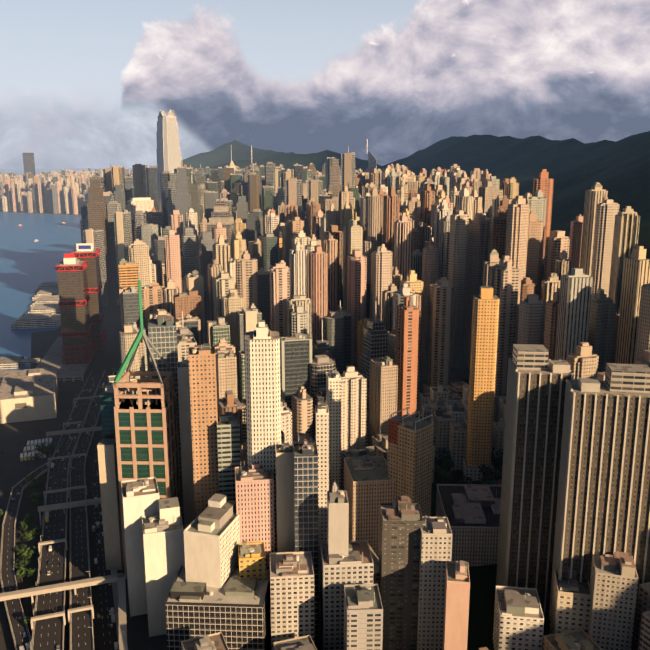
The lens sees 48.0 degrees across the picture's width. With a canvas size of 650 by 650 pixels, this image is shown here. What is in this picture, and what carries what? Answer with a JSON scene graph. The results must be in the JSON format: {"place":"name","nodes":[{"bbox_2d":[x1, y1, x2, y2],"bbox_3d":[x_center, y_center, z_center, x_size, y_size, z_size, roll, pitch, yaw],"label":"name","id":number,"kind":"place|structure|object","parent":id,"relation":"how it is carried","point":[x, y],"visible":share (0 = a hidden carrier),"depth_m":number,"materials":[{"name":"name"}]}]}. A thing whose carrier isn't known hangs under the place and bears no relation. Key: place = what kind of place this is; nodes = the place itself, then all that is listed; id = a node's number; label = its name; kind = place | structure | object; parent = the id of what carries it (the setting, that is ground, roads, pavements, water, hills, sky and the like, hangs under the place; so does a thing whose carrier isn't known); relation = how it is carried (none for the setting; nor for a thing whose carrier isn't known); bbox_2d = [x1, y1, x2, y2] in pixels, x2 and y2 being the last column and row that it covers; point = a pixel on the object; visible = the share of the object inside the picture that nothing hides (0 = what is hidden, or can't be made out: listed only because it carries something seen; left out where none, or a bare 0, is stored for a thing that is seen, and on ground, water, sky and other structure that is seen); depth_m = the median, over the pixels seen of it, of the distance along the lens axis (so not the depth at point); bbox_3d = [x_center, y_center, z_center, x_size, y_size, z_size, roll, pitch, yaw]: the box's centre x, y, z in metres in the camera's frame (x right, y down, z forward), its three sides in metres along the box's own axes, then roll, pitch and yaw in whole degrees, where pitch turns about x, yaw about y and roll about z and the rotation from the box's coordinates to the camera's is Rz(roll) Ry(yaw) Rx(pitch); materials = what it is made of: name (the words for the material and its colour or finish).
{"place":"outdoors","nodes":[
{"label":"outdoors","id":0,"kind":"place"},
{"bbox_2d":[0,168,132,385],"bbox_3d":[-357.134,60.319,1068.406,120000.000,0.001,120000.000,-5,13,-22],"label":"water","id":1,"kind":"structure","parent":0,"point":[28,264],"depth_m":2292.72,"materials":[{"name":"blue liquid"}]},
{"bbox_2d":[0,209,378,649],"bbox_3d":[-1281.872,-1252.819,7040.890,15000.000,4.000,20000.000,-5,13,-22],"label":"ground","id":2,"kind":"structure","parent":0,"point":[15,437],"depth_m":708.66,"materials":[{"name":"concrete"}]},
{"bbox_2d":[0,325,127,649],"bbox_3d":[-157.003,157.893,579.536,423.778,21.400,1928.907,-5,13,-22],"label":"highway","id":3,"kind":"structure","parent":2,"relation":"on","point":[78,601],"depth_m":542.64,"materials":[{"name":"grey asphalt"}]},
{"bbox_2d":[0,438,503,628],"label":"trees","id":4,"kind":"object","parent":2,"relation":"on","point":[26,524],"visible":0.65,"depth_m":626.79,"materials":[{"name":"plant"}]},
{"bbox_2d":[0,109,649,649],"bbox_3d":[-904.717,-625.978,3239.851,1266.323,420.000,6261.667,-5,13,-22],"label":"buildings","id":5,"kind":"structure","parent":2,"relation":"on","point":[206,533],"depth_m":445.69,"materials":[{"name":"beige concrete"}]},
{"bbox_2d":[0,0,649,167],"label":"sky","id":6,"kind":"structure","parent":0,"point":[84,83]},
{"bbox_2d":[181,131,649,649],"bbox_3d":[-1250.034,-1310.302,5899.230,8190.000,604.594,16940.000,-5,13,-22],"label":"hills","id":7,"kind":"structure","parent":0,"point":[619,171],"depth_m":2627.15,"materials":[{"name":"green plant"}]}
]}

